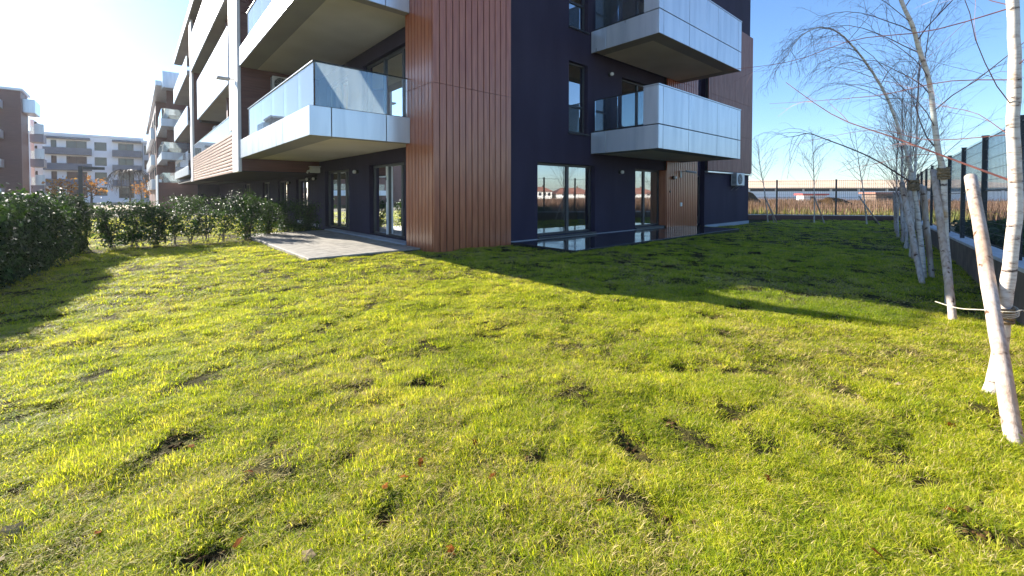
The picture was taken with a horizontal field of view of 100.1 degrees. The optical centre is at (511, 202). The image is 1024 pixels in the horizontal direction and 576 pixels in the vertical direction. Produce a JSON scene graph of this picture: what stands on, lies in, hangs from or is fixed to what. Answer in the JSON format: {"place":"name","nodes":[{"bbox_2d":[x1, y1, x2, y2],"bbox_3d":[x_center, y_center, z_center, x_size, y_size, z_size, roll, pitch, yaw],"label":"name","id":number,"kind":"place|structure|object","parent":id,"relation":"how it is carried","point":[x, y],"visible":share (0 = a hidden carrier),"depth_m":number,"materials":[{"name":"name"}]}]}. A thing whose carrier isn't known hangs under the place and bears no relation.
{"place":"outdoors","nodes":[
{"label":"outdoors","id":0,"kind":"place"},
{"bbox_2d":[0,86,46,194],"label":"apartment building","id":1,"kind":"structure","parent":0,"point":[18,107],"depth_m":49.64,"materials":[{"name":"paint"}]},
{"bbox_2d":[28,131,142,202],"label":"apartment building","id":2,"kind":"structure","parent":0,"point":[67,154],"depth_m":93.91,"materials":[{"name":"paint"}]},
{"bbox_2d":[51,171,56,178],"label":"window","id":3,"kind":"structure","parent":2,"relation":"in","point":[53,173],"depth_m":90.05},
{"bbox_2d":[51,155,56,162],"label":"window","id":4,"kind":"structure","parent":2,"relation":"in","point":[53,158],"depth_m":89.95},
{"bbox_2d":[66,156,86,163],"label":"window","id":5,"kind":"structure","parent":2,"relation":"in","point":[70,159],"depth_m":92.15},
{"bbox_2d":[66,141,86,147],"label":"window","id":6,"kind":"structure","parent":2,"relation":"in","point":[70,144],"depth_m":92.13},
{"bbox_2d":[67,172,86,178],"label":"window","id":7,"kind":"structure","parent":2,"relation":"in","point":[70,175],"depth_m":92.01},
{"bbox_2d":[67,187,87,197],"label":"window","id":8,"kind":"structure","parent":2,"relation":"in","point":[75,191],"depth_m":92.26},
{"bbox_2d":[94,142,106,150],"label":"window","id":9,"kind":"structure","parent":2,"relation":"in","point":[98,146],"depth_m":94.52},
{"bbox_2d":[95,187,106,195],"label":"window","id":10,"kind":"structure","parent":2,"relation":"in","point":[98,188],"depth_m":94.82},
{"bbox_2d":[95,172,106,180],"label":"window","id":11,"kind":"structure","parent":2,"relation":"in","point":[98,175],"depth_m":94.68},
{"bbox_2d":[95,157,106,165],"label":"window","id":12,"kind":"structure","parent":2,"relation":"in","point":[99,161],"depth_m":94.66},
{"bbox_2d":[118,143,132,150],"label":"window","id":13,"kind":"structure","parent":2,"relation":"in","point":[129,147],"depth_m":97.28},
{"bbox_2d":[118,158,133,164],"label":"window","id":14,"kind":"structure","parent":2,"relation":"in","point":[121,161],"depth_m":97.35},
{"bbox_2d":[119,188,133,197],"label":"window","id":15,"kind":"structure","parent":2,"relation":"in","point":[125,194],"depth_m":97.42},
{"bbox_2d":[119,173,133,179],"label":"window","id":16,"kind":"structure","parent":2,"relation":"in","point":[126,175],"depth_m":97.47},
{"bbox_2d":[141,140,149,201],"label":"apartment building","id":17,"kind":"structure","parent":0,"point":[145,155],"depth_m":98.08,"materials":[{"name":"paint"}]},
{"bbox_2d":[0,211,1023,575],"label":"lawn","id":18,"kind":"structure","parent":0,"point":[198,379],"depth_m":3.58,"materials":[{"name":"plant"}]},
{"bbox_2d":[0,521,36,537],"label":"fallen leaf","id":19,"kind":"object","parent":18,"relation":"on","point":[9,528],"visible":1,"depth_m":1.87,"materials":[{"name":"plant"}]},
{"bbox_2d":[0,183,94,290],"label":"laurel hedge","id":20,"kind":"object","parent":18,"relation":"on","point":[32,232],"visible":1,"depth_m":8.19,"materials":[{"name":"green plant"}]},
{"bbox_2d":[86,197,136,249],"bbox_3d":[-10.824,0.567,11.632,1.087,1.468,1.065,-1,2,-41],"label":"laurel bush","id":21,"kind":"object","parent":18,"relation":"on","point":[105,228],"visible":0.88,"depth_m":11.48,"materials":[{"name":"green plant"}]},
{"bbox_2d":[108,195,161,247],"bbox_3d":[-10.322,0.529,11.825,1.202,1.527,1.046,-1,2,-41],"label":"laurel bush","id":22,"kind":"object","parent":18,"relation":"on","point":[135,225],"visible":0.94,"depth_m":11.72,"materials":[{"name":"green plant"}]},
{"bbox_2d":[131,197,176,245],"bbox_3d":[-10.156,0.537,12.181,1.027,1.477,1.004,-1,2,-41],"label":"laurel bush","id":23,"kind":"object","parent":18,"relation":"on","point":[160,234],"visible":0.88,"depth_m":12.12,"materials":[{"name":"green plant"}]},
{"bbox_2d":[156,207,191,244],"bbox_3d":[-9.880,0.693,12.544,0.794,1.181,0.849,0,1,-11],"label":"laurel bush","id":24,"kind":"object","parent":18,"relation":"on","point":[175,219],"visible":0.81,"depth_m":12.51,"materials":[{"name":"green plant"}]},
{"bbox_2d":[168,195,194,212],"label":"laurel bush","id":25,"kind":"object","parent":18,"relation":"on","point":[184,201],"visible":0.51,"depth_m":31.66,"materials":[{"name":"green plant"}]},
{"bbox_2d":[168,194,209,218],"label":"laurel bush","id":26,"kind":"object","parent":18,"relation":"on","point":[190,205],"visible":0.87,"depth_m":25.15,"materials":[{"name":"green plant"}]},
{"bbox_2d":[176,208,205,243],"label":"laurel bush","id":27,"kind":"object","parent":18,"relation":"on","point":[190,228],"visible":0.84,"depth_m":12.86,"materials":[{"name":"green plant"}]},
{"bbox_2d":[191,193,215,211],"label":"laurel bush","id":28,"kind":"object","parent":18,"relation":"on","point":[199,199],"visible":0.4,"depth_m":33.34,"materials":[{"name":"green plant"}]},
{"bbox_2d":[188,207,222,242],"bbox_3d":[-9.426,0.692,13.192,0.885,1.163,0.761,-1,2,-41],"label":"laurel bush","id":29,"kind":"object","parent":18,"relation":"on","point":[207,231],"visible":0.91,"depth_m":13.14,"materials":[{"name":"green plant"}]},
{"bbox_2d":[194,193,228,219],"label":"laurel bush","id":30,"kind":"object","parent":18,"relation":"on","point":[220,205],"visible":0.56,"depth_m":24.94,"materials":[{"name":"green plant"}]},
{"bbox_2d":[205,206,237,241],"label":"laurel bush","id":31,"kind":"object","parent":18,"relation":"on","point":[224,220],"visible":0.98,"depth_m":13.50,"materials":[{"name":"green plant"}]},
{"bbox_2d":[233,534,243,547],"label":"fallen leaf","id":32,"kind":"object","parent":18,"relation":"on","point":[237,542],"visible":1,"depth_m":1.84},
{"bbox_2d":[219,186,269,239],"bbox_3d":[-8.732,0.361,14.038,1.392,1.812,1.258,-1,2,-41],"label":"laurel bush","id":33,"kind":"object","parent":18,"relation":"on","point":[243,218],"visible":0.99,"depth_m":13.97,"materials":[{"name":"green plant"}]},
{"bbox_2d":[230,195,263,219],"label":"laurel bush","id":34,"kind":"object","parent":18,"relation":"on","point":[248,204],"visible":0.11,"depth_m":25.07,"materials":[{"name":"green plant"}]},
{"bbox_2d":[254,196,289,234],"bbox_3d":[-8.607,0.471,15.116,1.289,1.568,1.221,-1,2,-41],"label":"laurel bush","id":35,"kind":"object","parent":18,"relation":"on","point":[269,206],"visible":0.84,"depth_m":15.03,"materials":[{"name":"green plant"}]},
{"bbox_2d":[271,196,308,231],"bbox_3d":[-8.549,0.388,16.364,1.364,1.695,1.082,0,1,-10],"label":"laurel bush","id":36,"kind":"object","parent":18,"relation":"on","point":[288,224],"visible":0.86,"depth_m":16.26,"materials":[{"name":"green plant"}]},
{"bbox_2d":[292,195,324,231],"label":"laurel bush","id":37,"kind":"object","parent":18,"relation":"on","point":[311,219],"visible":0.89,"depth_m":16.98,"materials":[{"name":"green plant"}]},
{"bbox_2d":[298,548,319,561],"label":"fallen leaf","id":38,"kind":"object","parent":18,"relation":"on","point":[307,552],"visible":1,"depth_m":1.76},
{"bbox_2d":[251,228,420,260],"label":"terrace","id":39,"kind":"structure","parent":18,"relation":"on","point":[333,243],"depth_m":12.25,"materials":[{"name":"concrete"}]},
{"bbox_2d":[418,457,423,466],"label":"fallen leaf","id":40,"kind":"object","parent":18,"relation":"on","point":[420,462],"visible":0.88,"depth_m":2.36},
{"bbox_2d":[446,544,455,554],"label":"fallen leaf","id":41,"kind":"object","parent":18,"relation":"on","point":[450,548],"visible":1,"depth_m":1.79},
{"bbox_2d":[6,227,1014,575],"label":"soil clods","id":42,"kind":"object","parent":18,"relation":"on","point":[386,521],"visible":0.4,"depth_m":2.38,"materials":[{"name":"soil"}]},
{"bbox_2d":[511,225,738,252],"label":"terrace","id":43,"kind":"structure","parent":18,"relation":"on","point":[575,244],"depth_m":13.66,"materials":[{"name":"tile"}]},
{"bbox_2d":[752,138,778,221],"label":"young tree","id":44,"kind":"object","parent":18,"relation":"on","point":[760,168],"visible":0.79,"depth_m":25.47,"materials":[{"name":"plant"}]},
{"bbox_2d":[764,196,776,222],"bbox_3d":[15.244,0.449,25.226,0.077,1.678,0.783,-1,2,-42],"label":"tree stake","id":45,"kind":"object","parent":18,"relation":"on","point":[770,209],"visible":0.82,"depth_m":25.22,"materials":[{"name":"grey wood"}]},
{"bbox_2d":[791,127,833,222],"bbox_3d":[17.411,-1.581,24.822,2.282,5.723,2.268,-1,2,-41],"label":"young tree","id":46,"kind":"object","parent":18,"relation":"on","point":[813,161],"visible":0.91,"depth_m":24.96,"materials":[{"name":"plant"}]},
{"bbox_2d":[814,196,824,222],"bbox_3d":[17.793,0.455,24.798,0.073,1.668,0.607,-1,2,-41],"label":"tree stake","id":47,"kind":"object","parent":18,"relation":"on","point":[819,209],"visible":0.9,"depth_m":24.79,"materials":[{"name":"grey wood"}]},
{"bbox_2d":[748,179,907,220],"bbox_3d":[17.508,-0.075,28.302,15.233,2.964,0.310,0,1,11],"label":"fence","id":48,"kind":"object","parent":18,"relation":"on","point":[852,217],"visible":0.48,"depth_m":27.65,"materials":[{"name":"metal"}]},
{"bbox_2d":[753,0,933,277],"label":"birch tree","id":49,"kind":"object","parent":18,"relation":"on","point":[919,224],"visible":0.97,"depth_m":7.68,"materials":[{"name":"grey plant"}]},
{"bbox_2d":[907,180,919,190],"bbox_3d":[7.291,-0.323,7.782,0.173,0.200,0.179,-1,2,-41],"label":"tree tie","id":50,"kind":"object","parent":49,"relation":"attached to","point":[910,186],"visible":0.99,"depth_m":7.73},
{"bbox_2d":[839,121,877,223],"bbox_3d":[19.491,-1.621,23.867,2.498,5.852,2.028,0,1,-13],"label":"young tree","id":51,"kind":"object","parent":18,"relation":"on","point":[859,165],"visible":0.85,"depth_m":23.96,"materials":[{"name":"plant"}]},
{"bbox_2d":[858,196,878,224],"bbox_3d":[19.860,0.467,23.800,1.030,1.701,0.075,1,1,27],"label":"tree stake","id":52,"kind":"object","parent":18,"relation":"on","point":[868,210],"visible":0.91,"depth_m":23.80,"materials":[{"name":"grey wood"}]},
{"bbox_2d":[730,0,1023,394],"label":"birch tree","id":53,"kind":"object","parent":18,"relation":"on","point":[1009,269],"visible":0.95,"depth_m":3.18,"materials":[{"name":"white plant"}]},
{"bbox_2d":[1001,307,1015,324],"bbox_3d":[3.667,0.829,3.209,0.136,0.132,0.140,0,1,6],"label":"tree tie","id":54,"kind":"object","parent":53,"relation":"attached to","point":[1012,320],"visible":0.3,"depth_m":3.15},
{"bbox_2d":[893,193,895,233],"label":"tree stake","id":55,"kind":"object","parent":18,"relation":"on","point":[894,212],"visible":0.45,"depth_m":18.66,"materials":[{"name":"grey wood"}]},
{"bbox_2d":[895,192,899,237],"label":"tree stake","id":56,"kind":"object","parent":18,"relation":"on","point":[896,213],"visible":0.92,"depth_m":16.45,"materials":[{"name":"grey wood"}]},
{"bbox_2d":[847,90,951,235],"bbox_3d":[15.111,-1.474,16.826,2.975,5.680,2.671,0,1,13],"label":"birch tree","id":57,"kind":"object","parent":18,"relation":"on","point":[897,147],"visible":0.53,"depth_m":16.57,"materials":[{"name":"brown plant"}]},
{"bbox_2d":[854,102,947,232],"bbox_3d":[16.962,-1.641,18.791,2.731,6.006,2.519,0,1,5],"label":"birch tree","id":58,"kind":"object","parent":18,"relation":"on","point":[897,149],"visible":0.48,"depth_m":18.75,"materials":[{"name":"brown plant"}]},
{"bbox_2d":[899,190,903,241],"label":"tree stake","id":59,"kind":"object","parent":18,"relation":"on","point":[901,218],"visible":0.73,"depth_m":14.18,"materials":[{"name":"grey wood"}]},
{"bbox_2d":[875,114,931,196],"bbox_3d":[19.351,-1.575,21.026,2.280,5.751,3.169,0,1,3],"label":"birch tree","id":60,"kind":"object","parent":18,"relation":"on","point":[909,153],"visible":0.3,"depth_m":21.01,"materials":[{"name":"grey plant"}]},
{"bbox_2d":[903,207,908,248],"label":"tree stake","id":61,"kind":"object","parent":18,"relation":"on","point":[906,235],"visible":0.43,"depth_m":11.84,"materials":[{"name":"grey wood"}]},
{"bbox_2d":[796,0,1023,305],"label":"birch tree","id":62,"kind":"object","parent":18,"relation":"on","point":[936,136],"visible":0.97,"depth_m":5.74,"materials":[{"name":"grey plant"}]},
{"bbox_2d":[936,167,951,179],"bbox_3d":[5.825,-0.402,5.784,0.146,0.177,0.150,-1,2,-41],"label":"tree tie","id":63,"kind":"object","parent":62,"relation":"attached to","point":[946,171],"visible":0.98,"depth_m":5.74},
{"bbox_2d":[908,191,913,259],"bbox_3d":[9.156,0.465,9.824,0.085,1.875,0.903,1,1,36],"label":"tree stake","id":64,"kind":"object","parent":18,"relation":"on","point":[910,196],"visible":0.41,"depth_m":9.92,"materials":[{"name":"grey wood"}]},
{"bbox_2d":[846,33,976,247],"bbox_3d":[11.180,-1.730,12.124,3.079,6.150,2.349,0,1,10],"label":"birch tree","id":65,"kind":"object","parent":18,"relation":"on","point":[910,131],"visible":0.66,"depth_m":12.04,"materials":[{"name":"grey plant"}]},
{"bbox_2d":[899,182,925,283],"bbox_3d":[7.038,0.542,7.543,0.090,1.845,1.145,1,1,26],"label":"tree stake","id":66,"kind":"object","parent":18,"relation":"on","point":[913,240],"visible":0.92,"depth_m":7.51,"materials":[{"name":"grey wood"}]},
{"bbox_2d":[914,214,918,247],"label":"tree stake","id":67,"kind":"object","parent":18,"relation":"on","point":[916,230],"visible":0.16,"depth_m":12.13,"materials":[{"name":"grey wood"}]},
{"bbox_2d":[855,56,978,241],"bbox_3d":[13.232,-1.782,14.471,3.000,6.313,2.869,1,1,23],"label":"birch tree","id":68,"kind":"object","parent":18,"relation":"on","point":[901,170],"visible":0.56,"depth_m":14.29,"materials":[{"name":"grey plant"}]},
{"bbox_2d":[919,184,926,256],"bbox_3d":[9.636,0.474,10.002,0.084,1.830,0.260,0,1,-21],"label":"tree stake","id":69,"kind":"object","parent":18,"relation":"on","point":[922,213],"visible":0.26,"depth_m":10.03,"materials":[{"name":"grey wood"}]},
{"bbox_2d":[920,186,934,276],"bbox_3d":[7.506,0.567,7.741,0.085,1.759,0.375,0,1,14],"label":"tree stake","id":70,"kind":"object","parent":18,"relation":"on","point":[929,251],"visible":0.95,"depth_m":7.72,"materials":[{"name":"grey wood"}]},
{"bbox_2d":[856,4,1006,256],"bbox_3d":[9.576,-1.746,10.033,2.822,6.160,2.699,0,1,-8],"label":"birch tree","id":71,"kind":"object","parent":18,"relation":"on","point":[915,151],"visible":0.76,"depth_m":10.04,"materials":[{"name":"grey plant"}]},
{"bbox_2d":[930,169,956,319],"bbox_3d":[5.522,0.522,5.491,0.085,1.967,1.365,1,1,36],"label":"tree stake","id":72,"kind":"object","parent":18,"relation":"on","point":[945,263],"visible":0.93,"depth_m":5.44,"materials":[{"name":"grey wood"}]},
{"bbox_2d":[914,115,1023,324],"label":"fence","id":73,"kind":"object","parent":18,"relation":"on","point":[962,250],"visible":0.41,"depth_m":7.74,"materials":[{"name":"metal"}]},
{"bbox_2d":[952,218,1023,256],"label":"ground cover","id":74,"kind":"object","parent":18,"relation":"on","point":[989,230],"visible":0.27,"depth_m":9.77,"materials":[{"name":"green plant"}]},
{"bbox_2d":[964,174,1023,445],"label":"tree stake","id":75,"kind":"object","parent":18,"relation":"on","point":[1010,416],"visible":0.9,"depth_m":3.06,"materials":[{"name":"white wood"}]},
{"bbox_2d":[935,301,1023,318],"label":"tie cord","id":76,"kind":"object","parent":75,"relation":"attached to","point":[1018,311],"visible":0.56,"depth_m":3.09,"materials":[{"name":"fabric"}]},
{"bbox_2d":[0,0,1023,188],"label":"sky","id":77,"kind":"structure","parent":0,"point":[91,67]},
{"bbox_2d":[88,201,999,232],"bbox_3d":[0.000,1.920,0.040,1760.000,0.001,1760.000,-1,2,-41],"label":"ground","id":78,"kind":"structure","parent":0,"point":[99,204],"depth_m":71.14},
{"bbox_2d":[42,176,78,196],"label":"autumn tree","id":79,"kind":"object","parent":78,"relation":"on","point":[52,190],"visible":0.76,"depth_m":41.43,"materials":[{"name":"orange plant"}]},
{"bbox_2d":[70,173,111,209],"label":"autumn tree","id":80,"kind":"object","parent":78,"relation":"on","point":[92,185],"visible":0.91,"depth_m":47.16,"materials":[{"name":"orange plant"}]},
{"bbox_2d":[78,166,104,197],"bbox_3d":[-39.579,-1.162,40.416,1.800,4.530,0.300,-1,2,-41],"label":"lamp post","id":81,"kind":"object","parent":78,"relation":"on","point":[80,178],"visible":0.79,"depth_m":39.84,"materials":[{"name":"metal"}]},
{"bbox_2d":[104,169,150,207],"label":"weeping tree","id":82,"kind":"object","parent":78,"relation":"on","point":[130,173],"visible":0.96,"depth_m":57.92,"materials":[{"name":"plant"}]},
{"bbox_2d":[132,178,151,204],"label":"autumn tree","id":83,"kind":"object","parent":78,"relation":"on","point":[140,190],"visible":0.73,"depth_m":64.93,"materials":[{"name":"orange plant"}]},
{"bbox_2d":[146,71,197,211],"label":"apartment building","id":84,"kind":"structure","parent":78,"relation":"on","point":[164,150],"depth_m":45.20,"materials":[{"name":"concrete"}]},
{"bbox_2d":[173,0,752,252],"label":"apartment building","id":85,"kind":"structure","parent":78,"relation":"on","point":[444,126],"depth_m":14.28,"materials":[{"name":"paint"}]},
{"bbox_2d":[216,75,233,80],"bbox_3d":[-11.253,-4.879,16.840,0.586,0.070,0.400,-1,2,-41],"label":"flood lamp","id":86,"kind":"object","parent":85,"relation":"attached to","point":[223,78],"visible":1,"depth_m":16.72,"materials":[{"name":"metal"}]},
{"bbox_2d":[265,182,269,212],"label":"window","id":87,"kind":"structure","parent":85,"relation":"in","point":[267,185],"depth_m":27.87,"materials":[{"name":"clear glass"}]},
{"bbox_2d":[271,76,287,90],"bbox_3d":[-9.205,-4.584,17.248,0.858,0.857,0.416,-1,2,-41],"label":"air conditioner","id":88,"kind":"object","parent":85,"relation":"attached to","point":[276,81],"visible":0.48,"depth_m":16.92,"materials":[{"name":"metal"}]},
{"bbox_2d":[280,181,286,213],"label":"window","id":89,"kind":"structure","parent":85,"relation":"in","point":[283,185],"depth_m":24.89,"materials":[{"name":"clear glass"}]},
{"bbox_2d":[299,179,307,218],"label":"window","id":90,"kind":"structure","parent":85,"relation":"in","point":[303,184],"depth_m":21.95,"materials":[{"name":"clear glass"}]},
{"bbox_2d":[306,166,320,172],"bbox_3d":[-8.300,-1.372,17.887,0.555,0.306,0.300,-1,2,-41],"label":"vent box","id":91,"kind":"object","parent":85,"relation":"attached to","point":[313,169],"visible":1,"depth_m":17.81,"materials":[{"name":"metal"}]},
{"bbox_2d":[328,169,348,228],"bbox_3d":[-6.803,-0.147,17.039,0.080,2.294,2.664,-1,2,-41],"label":"window","id":92,"kind":"structure","parent":85,"relation":"in","point":[338,180],"depth_m":17.14,"materials":[{"name":"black glass"}]},
{"bbox_2d":[330,77,347,108],"bbox_3d":[-6.697,-3.644,16.846,0.080,2.254,2.344,-1,2,-41],"label":"window","id":93,"kind":"structure","parent":85,"relation":"in","point":[339,91],"depth_m":16.81,"materials":[{"name":"clear glass"}]},
{"bbox_2d":[367,46,405,116],"bbox_3d":[-3.889,-3.577,13.656,0.080,2.254,3.444,-1,2,-41],"label":"window","id":94,"kind":"structure","parent":85,"relation":"in","point":[385,94],"depth_m":13.74,"materials":[{"name":"clear glass"}]},
{"bbox_2d":[386,166,388,233],"bbox_3d":[-4.009,-0.078,13.751,0.082,2.180,0.060,-1,2,-41],"label":"door frame","id":95,"kind":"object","parent":85,"relation":"in","point":[387,200],"depth_m":13.74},
{"bbox_2d":[373,162,404,238],"bbox_3d":[-3.879,-0.087,13.718,0.080,2.314,2.514,-1,2,-41],"label":"window","id":96,"kind":"structure","parent":85,"relation":"in","point":[395,170],"depth_m":13.74,"materials":[{"name":"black glass"}]},
{"bbox_2d":[537,163,590,235],"bbox_3d":[1.737,-0.133,14.464,2.874,2.334,0.080,-1,2,-41],"label":"window","id":97,"kind":"structure","parent":85,"relation":"in","point":[566,166],"depth_m":14.56,"materials":[{"name":"black metal"}]},
{"bbox_2d":[569,62,583,133],"bbox_3d":[2.145,-3.564,14.701,0.974,2.364,0.076,-1,2,-41],"label":"window","id":98,"kind":"structure","parent":85,"relation":"in","point":[571,106],"depth_m":14.96,"materials":[{"name":"black metal"}]},
{"bbox_2d":[569,0,584,30],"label":"window","id":99,"kind":"structure","parent":85,"relation":"in","point":[582,6],"depth_m":14.91,"materials":[{"name":"black metal"}]},
{"bbox_2d":[622,79,642,125],"bbox_3d":[5.046,-3.653,17.276,2.694,2.254,0.080,-1,2,-41],"label":"window","id":100,"kind":"structure","parent":85,"relation":"in","point":[636,85],"depth_m":17.20,"materials":[{"name":"black metal"}]},
{"bbox_2d":[636,0,643,14],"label":"window","id":101,"kind":"structure","parent":85,"relation":"in","point":[637,1],"depth_m":17.12,"materials":[{"name":"black metal"}]},
{"bbox_2d":[635,169,658,226],"bbox_3d":[5.532,-0.203,17.803,2.124,2.334,0.080,-1,2,-41],"label":"window","id":102,"kind":"structure","parent":85,"relation":"in","point":[643,171],"depth_m":17.69,"materials":[{"name":"glass"}]},
{"bbox_2d":[680,170,696,177],"bbox_3d":[7.765,-1.277,18.891,0.749,0.322,0.228,0,1,6],"label":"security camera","id":103,"kind":"object","parent":85,"relation":"attached to","point":[688,171],"visible":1,"depth_m":18.86,"materials":[{"name":"metal"}]},
{"bbox_2d":[697,175,699,223],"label":"window","id":104,"kind":"structure","parent":85,"relation":"in","point":[697,175],"depth_m":21.04,"materials":[{"name":"black metal"}]},
{"bbox_2d":[731,173,744,189],"bbox_3d":[12.096,-1.134,23.013,1.008,0.917,0.416,-1,2,-41],"label":"air conditioner","id":105,"kind":"object","parent":85,"relation":"attached to","point":[737,179],"visible":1,"depth_m":22.73,"materials":[{"name":"metal"}]},
{"bbox_2d":[748,206,1003,222],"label":"weeds","id":106,"kind":"object","parent":78,"relation":"on","point":[828,213],"visible":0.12,"depth_m":33.09,"materials":[{"name":"plant"}]},
{"bbox_2d":[748,180,1007,200],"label":"industrial hall","id":107,"kind":"structure","parent":78,"relation":"on","point":[790,188],"depth_m":125.06,"materials":[{"name":"metal"}]},
{"bbox_2d":[748,195,1023,220],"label":"reeds","id":108,"kind":"object","parent":78,"relation":"on","point":[790,203],"visible":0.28,"depth_m":41.41,"materials":[{"name":"plant"}]},
{"bbox_2d":[748,192,761,205],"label":"earth mound","id":109,"kind":"object","parent":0,"point":[753,196],"visible":0.07,"depth_m":60.81,"materials":[{"name":"soil"}]},
{"bbox_2d":[794,194,828,200],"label":"shed","id":110,"kind":"structure","parent":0,"point":[809,195],"depth_m":99.83,"materials":[{"name":"red paint"}]},
{"bbox_2d":[810,198,851,207],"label":"earth mound","id":111,"kind":"object","parent":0,"point":[828,200],"visible":0.37,"depth_m":56.01,"materials":[{"name":"soil"}]},
{"bbox_2d":[858,192,898,200],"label":"shed","id":112,"kind":"structure","parent":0,"point":[872,194],"depth_m":85.91,"materials":[{"name":"concrete"}]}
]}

